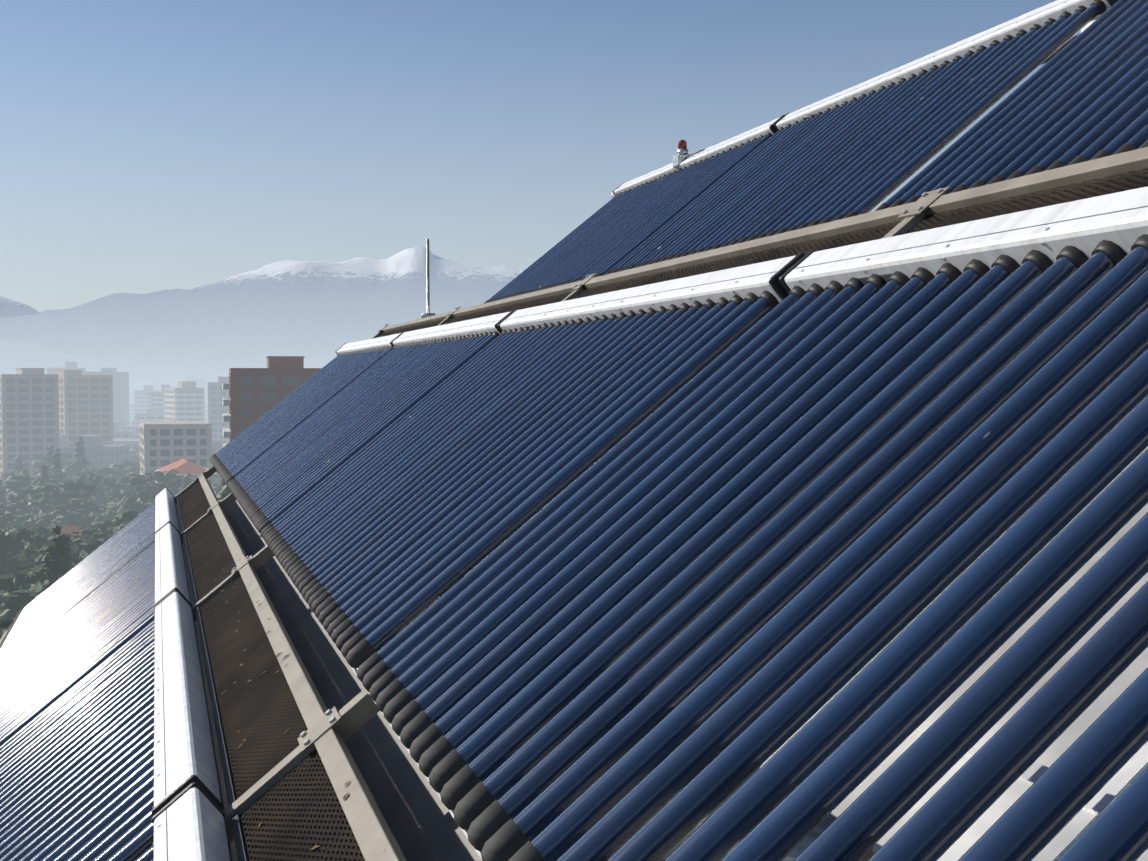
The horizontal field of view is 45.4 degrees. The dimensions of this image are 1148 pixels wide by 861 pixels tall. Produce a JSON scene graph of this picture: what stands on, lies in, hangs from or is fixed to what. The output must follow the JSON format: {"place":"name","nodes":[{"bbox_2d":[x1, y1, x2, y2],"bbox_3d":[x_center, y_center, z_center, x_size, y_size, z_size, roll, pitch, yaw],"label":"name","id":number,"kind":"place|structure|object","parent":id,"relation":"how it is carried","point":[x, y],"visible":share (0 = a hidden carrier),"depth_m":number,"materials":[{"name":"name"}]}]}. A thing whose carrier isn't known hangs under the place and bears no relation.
{"place":"outdoors","nodes":[
{"label":"outdoors","id":0,"kind":"place"},
{"bbox_2d":[59,429,67,447],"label":"city block","id":1,"kind":"structure","parent":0,"point":[63,440],"depth_m":526.17,"materials":[{"name":"grey concrete"}]},
{"bbox_2d":[46,362,85,374],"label":"grey tower","id":2,"kind":"structure","parent":0,"point":[70,365],"depth_m":836.47,"materials":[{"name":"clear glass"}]},
{"bbox_2d":[60,525,84,535],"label":"red roof house","id":3,"kind":"structure","parent":0,"point":[67,529],"depth_m":281.88,"materials":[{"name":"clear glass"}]},
{"bbox_2d":[53,370,112,446],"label":"building","id":4,"kind":"structure","parent":0,"point":[85,404],"depth_m":553.88,"materials":[{"name":"beige concrete"}]},
{"bbox_2d":[84,368,128,425],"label":"grey slab tower","id":5,"kind":"structure","parent":0,"point":[120,396],"depth_m":774.29,"materials":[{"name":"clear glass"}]},
{"bbox_2d":[113,422,132,438],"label":"city block","id":6,"kind":"structure","parent":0,"point":[122,434],"depth_m":649.72,"materials":[{"name":"grey concrete"}]},
{"bbox_2d":[113,421,138,438],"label":"city block","id":7,"kind":"structure","parent":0,"point":[122,426],"depth_m":714.43,"materials":[{"name":"grey concrete"}]},
{"bbox_2d":[113,439,139,448],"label":"city block","id":8,"kind":"structure","parent":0,"point":[133,443],"depth_m":611.38,"materials":[{"name":"grey concrete"}]},
{"bbox_2d":[129,398,134,424],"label":"city block","id":9,"kind":"structure","parent":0,"point":[131,412],"depth_m":1091.23,"materials":[{"name":"grey concrete"}]},
{"bbox_2d":[134,410,164,425],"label":"city block","id":10,"kind":"structure","parent":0,"point":[154,415],"depth_m":749.91,"materials":[{"name":"grey concrete"}]},
{"bbox_2d":[129,383,169,390],"bbox_3d":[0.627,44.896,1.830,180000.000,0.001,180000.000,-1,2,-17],"label":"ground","id":11,"kind":"structure","parent":0,"point":[132,386],"depth_m":11477.23,"materials":[{"name":"grey"}]},
{"bbox_2d":[0,490,6,509],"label":"tree","id":12,"kind":"object","parent":11,"relation":"on","point":[3,500],"visible":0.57,"depth_m":358.18,"materials":[{"name":"green plant"}]},
{"bbox_2d":[0,627,6,638],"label":"tree","id":13,"kind":"object","parent":11,"relation":"on","point":[2,630],"depth_m":181.23,"materials":[{"name":"green plant"}]},
{"bbox_2d":[0,471,8,479],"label":"tree","id":14,"kind":"object","parent":11,"relation":"on","point":[2,475],"visible":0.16,"depth_m":462.72,"materials":[{"name":"green plant"}]},
{"bbox_2d":[0,594,12,609],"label":"tree","id":15,"kind":"object","parent":11,"relation":"on","point":[5,600],"visible":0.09,"depth_m":199.45,"materials":[{"name":"green plant"}]},
{"bbox_2d":[0,618,14,637],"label":"tree","id":16,"kind":"object","parent":11,"relation":"on","point":[5,624],"depth_m":125.14,"materials":[{"name":"green plant"}]},
{"bbox_2d":[0,502,20,514],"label":"tree","id":17,"kind":"object","parent":11,"relation":"on","point":[12,509],"visible":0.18,"depth_m":324.73,"materials":[{"name":"green plant"}]},
{"bbox_2d":[0,508,22,529],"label":"tree","id":18,"kind":"object","parent":11,"relation":"on","point":[5,518],"visible":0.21,"depth_m":302.40,"materials":[{"name":"green plant"}]},
{"bbox_2d":[0,469,34,500],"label":"tree","id":19,"kind":"object","parent":11,"relation":"on","point":[6,490],"visible":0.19,"depth_m":388.88,"materials":[{"name":"green plant"}]},
{"bbox_2d":[1,559,35,592],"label":"tree","id":20,"kind":"object","parent":11,"relation":"on","point":[26,564],"visible":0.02,"depth_m":218.60,"materials":[{"name":"green plant"}]},
{"bbox_2d":[6,514,32,529],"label":"tree","id":21,"kind":"object","parent":11,"relation":"on","point":[21,519],"visible":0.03,"depth_m":312.94,"materials":[{"name":"green plant"}]},
{"bbox_2d":[13,453,25,472],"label":"tree","id":22,"kind":"object","parent":11,"relation":"on","point":[19,465],"visible":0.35,"depth_m":434.83,"materials":[{"name":"green plant"}]},
{"bbox_2d":[6,487,42,516],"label":"tree","id":23,"kind":"object","parent":11,"relation":"on","point":[27,493],"visible":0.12,"depth_m":337.73,"materials":[{"name":"green plant"}]},
{"bbox_2d":[0,524,53,591],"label":"tree","id":24,"kind":"object","parent":11,"relation":"on","point":[11,544],"visible":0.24,"depth_m":222.79,"materials":[{"name":"green plant"}]},
{"bbox_2d":[1,524,53,553],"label":"tree","id":25,"kind":"object","parent":11,"relation":"on","point":[42,530],"visible":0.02,"depth_m":244.17,"materials":[{"name":"green plant"}]},
{"bbox_2d":[2,472,55,506],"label":"tree","id":26,"kind":"object","parent":11,"relation":"on","point":[18,481],"visible":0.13,"depth_m":371.03,"materials":[{"name":"green plant"}]},
{"bbox_2d":[0,368,58,485],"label":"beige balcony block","id":27,"kind":"structure","parent":11,"relation":"on","point":[29,414],"depth_m":471.32,"materials":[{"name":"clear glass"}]},
{"bbox_2d":[30,549,47,585],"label":"tree","id":28,"kind":"object","parent":11,"relation":"on","point":[39,558],"visible":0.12,"depth_m":200.35,"materials":[{"name":"green plant"}]},
{"bbox_2d":[0,558,82,625],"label":"tree","id":29,"kind":"object","parent":11,"relation":"on","point":[22,596],"visible":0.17,"depth_m":183.48,"materials":[{"name":"green plant"}]},
{"bbox_2d":[35,464,48,485],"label":"tree","id":30,"kind":"object","parent":11,"relation":"on","point":[42,478],"visible":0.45,"depth_m":366.76,"materials":[{"name":"green plant"}]},
{"bbox_2d":[24,509,68,527],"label":"tree","id":31,"kind":"object","parent":11,"relation":"on","point":[44,521],"visible":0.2,"depth_m":306.27,"materials":[{"name":"green plant"}]},
{"bbox_2d":[41,445,55,475],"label":"tree","id":32,"kind":"object","parent":11,"relation":"on","point":[49,454],"visible":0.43,"depth_m":430.76,"materials":[{"name":"green plant"}]},
{"bbox_2d":[31,455,67,479],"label":"tree","id":33,"kind":"object","parent":11,"relation":"on","point":[39,462],"visible":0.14,"depth_m":463.57,"materials":[{"name":"green plant"}]},
{"bbox_2d":[27,523,73,600],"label":"tree","id":34,"kind":"object","parent":11,"relation":"on","point":[58,560],"visible":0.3,"depth_m":172.19,"materials":[{"name":"green plant"}]},
{"bbox_2d":[49,448,65,482],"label":"tree","id":35,"kind":"object","parent":11,"relation":"on","point":[56,466],"visible":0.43,"depth_m":393.20,"materials":[{"name":"green plant"}]},
{"bbox_2d":[26,478,96,522],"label":"tree","id":36,"kind":"object","parent":11,"relation":"on","point":[51,495],"visible":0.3,"depth_m":332.14,"materials":[{"name":"green plant"}]},
{"bbox_2d":[48,474,87,499],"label":"tree","id":37,"kind":"object","parent":11,"relation":"on","point":[84,477],"visible":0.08,"depth_m":377.81,"materials":[{"name":"green plant"}]},
{"bbox_2d":[52,498,99,528],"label":"tree","id":38,"kind":"object","parent":11,"relation":"on","point":[85,507],"visible":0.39,"depth_m":321.66,"materials":[{"name":"green plant"}]},
{"bbox_2d":[48,527,110,558],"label":"tree","id":39,"kind":"object","parent":11,"relation":"on","point":[95,534],"visible":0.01,"depth_m":236.50,"materials":[{"name":"green plant"}]},
{"bbox_2d":[62,464,97,477],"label":"tree","id":40,"kind":"object","parent":11,"relation":"on","point":[69,471],"visible":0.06,"depth_m":446.31,"materials":[{"name":"green plant"}]},
{"bbox_2d":[71,437,89,478],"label":"tree","id":41,"kind":"object","parent":11,"relation":"on","point":[78,463],"visible":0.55,"depth_m":432.67,"materials":[{"name":"green plant"}]},
{"bbox_2d":[69,534,109,563],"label":"tree","id":42,"kind":"object","parent":11,"relation":"on","point":[85,548],"visible":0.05,"depth_m":214.71,"materials":[{"name":"green plant"}]},
{"bbox_2d":[59,435,129,476],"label":"city block","id":43,"kind":"structure","parent":11,"relation":"on","point":[97,452],"depth_m":490.67,"materials":[{"name":"grey concrete"}]},
{"bbox_2d":[77,467,122,478],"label":"tree","id":44,"kind":"object","parent":11,"relation":"on","point":[115,473],"visible":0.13,"depth_m":430.58,"materials":[{"name":"green plant"}]},
{"bbox_2d":[86,507,120,528],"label":"tree","id":45,"kind":"object","parent":11,"relation":"on","point":[104,513],"visible":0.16,"depth_m":321.04,"materials":[{"name":"green plant"}]},
{"bbox_2d":[88,498,120,512],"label":"tree","id":46,"kind":"object","parent":11,"relation":"on","point":[116,506],"visible":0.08,"depth_m":352.31,"materials":[{"name":"green plant"}]},
{"bbox_2d":[82,472,130,505],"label":"tree","id":47,"kind":"object","parent":11,"relation":"on","point":[96,479],"visible":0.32,"depth_m":371.92,"materials":[{"name":"green plant"}]},
{"bbox_2d":[91,512,139,537],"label":"tree","id":48,"kind":"object","parent":11,"relation":"on","point":[108,524],"visible":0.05,"depth_m":266.96,"materials":[{"name":"green plant"}]},
{"bbox_2d":[103,482,135,505],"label":"tree","id":49,"kind":"object","parent":11,"relation":"on","point":[121,489],"visible":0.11,"depth_m":369.13,"materials":[{"name":"green plant"}]},
{"bbox_2d":[114,494,132,503],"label":"tree","id":50,"kind":"object","parent":11,"relation":"on","point":[118,500],"visible":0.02,"depth_m":359.31,"materials":[{"name":"green plant"}]},
{"bbox_2d":[109,462,139,481],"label":"tree","id":51,"kind":"object","parent":11,"relation":"on","point":[119,466],"visible":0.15,"depth_m":445.63,"materials":[{"name":"green plant"}]},
{"bbox_2d":[115,516,135,532],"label":"tree","id":52,"kind":"object","parent":11,"relation":"on","point":[123,524],"depth_m":239.16,"materials":[{"name":"green plant"}]},
{"bbox_2d":[122,460,139,472],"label":"tree","id":53,"kind":"object","parent":11,"relation":"on","point":[126,464],"visible":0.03,"depth_m":467.05,"materials":[{"name":"green plant"}]},
{"bbox_2d":[129,392,134,397],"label":"city block","id":54,"kind":"structure","parent":11,"relation":"on","point":[131,394],"depth_m":1507.29,"materials":[{"name":"grey concrete"}]},
{"bbox_2d":[124,461,139,473],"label":"tree","id":55,"kind":"object","parent":11,"relation":"on","point":[136,464],"visible":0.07,"depth_m":452.05,"materials":[{"name":"green plant"}]},
{"bbox_2d":[130,454,139,461],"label":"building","id":56,"kind":"structure","parent":11,"relation":"on","point":[134,457],"depth_m":522.20,"materials":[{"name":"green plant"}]},
{"bbox_2d":[130,447,139,461],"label":"tree","id":57,"kind":"object","parent":11,"relation":"on","point":[134,453],"visible":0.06,"depth_m":552.62,"materials":[{"name":"green plant"}]},
{"bbox_2d":[111,488,161,524],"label":"tree","id":58,"kind":"object","parent":11,"relation":"on","point":[128,500],"visible":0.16,"depth_m":321.79,"materials":[{"name":"green plant"}]},
{"bbox_2d":[137,379,151,389],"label":"city block","id":59,"kind":"structure","parent":11,"relation":"on","point":[140,383],"depth_m":1961.08,"materials":[{"name":"grey concrete"}]},
{"bbox_2d":[113,504,176,534],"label":"tree","id":60,"kind":"object","parent":11,"relation":"on","point":[125,514],"visible":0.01,"depth_m":246.40,"materials":[{"name":"green plant"}]},
{"bbox_2d":[134,385,159,417],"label":"city block","id":61,"kind":"structure","parent":11,"relation":"on","point":[141,400],"depth_m":933.40,"materials":[{"name":"grey concrete"}]},
{"bbox_2d":[119,469,183,508],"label":"tree","id":62,"kind":"object","parent":11,"relation":"on","point":[171,481],"visible":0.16,"depth_m":339.81,"materials":[{"name":"green plant"}]},
{"bbox_2d":[142,381,166,390],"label":"city block","id":63,"kind":"structure","parent":11,"relation":"on","point":[157,385],"depth_m":1542.22,"materials":[{"name":"grey concrete"}]},
{"bbox_2d":[149,385,169,412],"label":"city block","id":64,"kind":"structure","parent":11,"relation":"on","point":[156,400],"depth_m":827.87,"materials":[{"name":"grey concrete"}]},
{"bbox_2d":[170,377,178,387],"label":"city block","id":65,"kind":"structure","parent":11,"relation":"on","point":[173,383],"depth_m":2117.80,"materials":[{"name":"grey concrete"}]},
{"bbox_2d":[164,381,204,420],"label":"city block","id":66,"kind":"structure","parent":11,"relation":"on","point":[184,400],"depth_m":713.92,"materials":[{"name":"white concrete"}]},
{"bbox_2d":[183,473,191,489],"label":"tree","id":67,"kind":"object","parent":11,"relation":"on","point":[187,481],"visible":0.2,"depth_m":339.73,"materials":[{"name":"green plant"}]},
{"bbox_2d":[179,374,203,387],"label":"city block","id":68,"kind":"structure","parent":11,"relation":"on","point":[199,381],"depth_m":1240.60,"materials":[{"name":"grey concrete"}]},
{"bbox_2d":[200,378,207,403],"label":"city block","id":69,"kind":"structure","parent":11,"relation":"on","point":[205,389],"depth_m":1400.12,"materials":[{"name":"grey concrete"}]},
{"bbox_2d":[206,393,207,421],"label":"city block","id":70,"kind":"structure","parent":11,"relation":"on","point":[207,407],"depth_m":1047.46,"materials":[{"name":"grey concrete"}]},
{"bbox_2d":[212,484,223,495],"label":"tree","id":71,"kind":"object","parent":11,"relation":"on","point":[217,488],"visible":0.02,"depth_m":325.65,"materials":[{"name":"green plant"}]},
{"bbox_2d":[212,440,224,452],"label":"tree","id":72,"kind":"object","parent":11,"relation":"on","point":[217,445],"visible":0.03,"depth_m":568.84,"materials":[{"name":"plant"}]},
{"bbox_2d":[216,479,231,499],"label":"tree","id":73,"kind":"object","parent":11,"relation":"on","point":[224,492],"visible":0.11,"depth_m":197.79,"materials":[{"name":"green plant"}]},
{"bbox_2d":[156,502,160,827],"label":"bottom track","id":74,"kind":"structure","parent":0,"point":[159,825],"depth_m":5.50,"materials":[{"name":"silver metal"}]},
{"bbox_2d":[139,421,211,485],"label":"apartment building","id":75,"kind":"structure","parent":0,"point":[163,443],"depth_m":389.28,"materials":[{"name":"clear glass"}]},
{"bbox_2d":[155,459,217,492],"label":"red roof block","id":76,"kind":"structure","parent":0,"point":[183,467],"depth_m":351.78,"materials":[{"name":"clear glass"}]},
{"bbox_2d":[204,404,206,421],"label":"city block","id":77,"kind":"structure","parent":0,"point":[205,414],"depth_m":1060.50,"materials":[{"name":"grey concrete"}]},
{"bbox_2d":[208,377,229,442],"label":"city block","id":78,"kind":"structure","parent":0,"point":[217,393],"depth_m":647.14,"materials":[{"name":"grey concrete"}]},
{"bbox_2d":[0,246,522,382],"bbox_3d":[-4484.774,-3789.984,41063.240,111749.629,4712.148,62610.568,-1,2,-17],"label":"andes mountains","id":79,"kind":"structure","parent":0,"point":[317,314],"depth_m":39038.96,"materials":[{"name":"grey stone"}]},
{"bbox_2d":[222,356,321,446],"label":"brick tower","id":80,"kind":"structure","parent":0,"point":[255,394],"depth_m":248.93,"materials":[{"name":"brown brick"}]},
{"bbox_2d":[0,0,1080,311],"label":"sky","id":81,"kind":"structure","parent":0,"point":[147,146],"materials":[{"name":"blue"}]},
{"bbox_2d":[260,227,1049,858],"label":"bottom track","id":82,"kind":"structure","parent":0,"point":[356,669],"depth_m":3.67,"materials":[{"name":"silver metal"}]},
{"bbox_2d":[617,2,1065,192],"bbox_3d":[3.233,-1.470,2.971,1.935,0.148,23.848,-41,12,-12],"label":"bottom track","id":83,"kind":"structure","parent":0,"point":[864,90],"depth_m":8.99,"materials":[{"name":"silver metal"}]},
{"bbox_2d":[1081,19,1096,32],"bbox_3d":[6.190,-0.777,4.235,3.000,7.816,10.500,-1,2,-17],"label":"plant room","id":84,"kind":"object","parent":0,"point":[1086,26],"depth_m":8.69,"materials":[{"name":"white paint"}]},
{"bbox_3d":[2.282,24.153,4.748,13.600,41.250,27.318,-1,2,-17],"label":"building","id":85,"kind":"object","parent":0,"visible":0},
{"bbox_2d":[696,769,880,860],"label":"roof slab","id":86,"kind":"structure","parent":85,"relation":"on","point":[811,837],"depth_m":9.86,"materials":[{"name":"concrete"}]},
{"bbox_2d":[859,847,872,860],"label":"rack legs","id":87,"kind":"object","parent":86,"relation":"on","point":[868,855],"visible":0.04,"depth_m":6.63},
{"bbox_2d":[0,35,1147,860],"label":"steel frame","id":88,"kind":"object","parent":87,"relation":"on","point":[370,829],"visible":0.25,"depth_m":4.72,"materials":[{"name":"paint"}]},
{"bbox_2d":[0,502,154,860],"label":"tubes","id":89,"kind":"object","parent":88,"relation":"on","point":[77,656],"visible":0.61,"depth_m":6.90},
{"bbox_2d":[0,488,225,860],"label":"seals","id":90,"kind":"object","parent":88,"relation":"on","point":[176,794],"visible":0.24,"depth_m":4.19,"materials":[{"name":"black rubber"}]},
{"bbox_2d":[154,488,229,860],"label":"manifolds","id":91,"kind":"object","parent":88,"relation":"on","point":[196,830],"visible":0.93,"depth_m":5.02,"materials":[{"name":"silver metal"}]},
{"bbox_2d":[420,239,435,317],"bbox_3d":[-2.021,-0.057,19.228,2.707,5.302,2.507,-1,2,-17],"label":"mast","id":92,"kind":"object","parent":88,"relation":"on","point":[426,314],"visible":0.18,"depth_m":19.48,"materials":[{"name":"white metal"}]},
{"bbox_2d":[224,500,695,860],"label":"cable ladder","id":93,"kind":"object","parent":88,"relation":"on","point":[420,821],"visible":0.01,"depth_m":5.19,"materials":[{"name":"metal"}]},
{"bbox_2d":[174,187,949,751],"bbox_3d":[1.621,-0.378,3.808,6.044,0.928,26.563,-41,12,-12],"label":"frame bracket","id":94,"kind":"object","parent":88,"relation":"on","point":[332,717],"visible":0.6,"depth_m":4.75,"materials":[{"name":"metal"}]},
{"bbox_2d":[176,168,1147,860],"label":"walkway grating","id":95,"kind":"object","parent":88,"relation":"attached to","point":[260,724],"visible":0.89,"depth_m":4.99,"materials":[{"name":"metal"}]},
{"bbox_2d":[210,206,1147,860],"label":"seals","id":96,"kind":"object","parent":88,"relation":"on","point":[482,818],"visible":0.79,"depth_m":3.77,"materials":[{"name":"black rubber"}]},
{"bbox_2d":[216,247,1147,860],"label":"solar collector tubes","id":97,"kind":"object","parent":88,"relation":"on","point":[654,587],"visible":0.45,"depth_m":2.90},
{"bbox_2d":[337,186,1147,353],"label":"manifolds","id":98,"kind":"object","parent":88,"relation":"on","point":[1124,230],"visible":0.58,"depth_m":4.02,"materials":[{"name":"white metal"}]},
{"bbox_2d":[483,0,1147,303],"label":"seals","id":99,"kind":"object","parent":88,"relation":"on","point":[1125,147],"visible":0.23,"depth_m":7.82,"materials":[{"name":"black rubber"}]},
{"bbox_2d":[489,0,1147,299],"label":"solar collector tubes","id":100,"kind":"object","parent":88,"relation":"on","point":[1084,93],"visible":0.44,"depth_m":7.49},
{"bbox_2d":[614,0,1110,194],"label":"manifolds","id":101,"kind":"object","parent":88,"relation":"on","point":[1028,22],"visible":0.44,"depth_m":9.02,"materials":[{"name":"white metal"}]},
{"bbox_2d":[673,140,704,167],"bbox_3d":[1.241,-2.543,12.540,0.406,0.306,0.840,-4,4,-61],"label":"beacon","id":102,"kind":"object","parent":101,"relation":"on","point":[681,155],"visible":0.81,"depth_m":12.74,"materials":[{"name":"red"}]},
{"bbox_2d":[759,447,1147,860],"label":"reflector sheet","id":103,"kind":"object","parent":88,"relation":"on","point":[1090,812],"depth_m":1.91,"materials":[{"name":"silver metal"}]}
]}

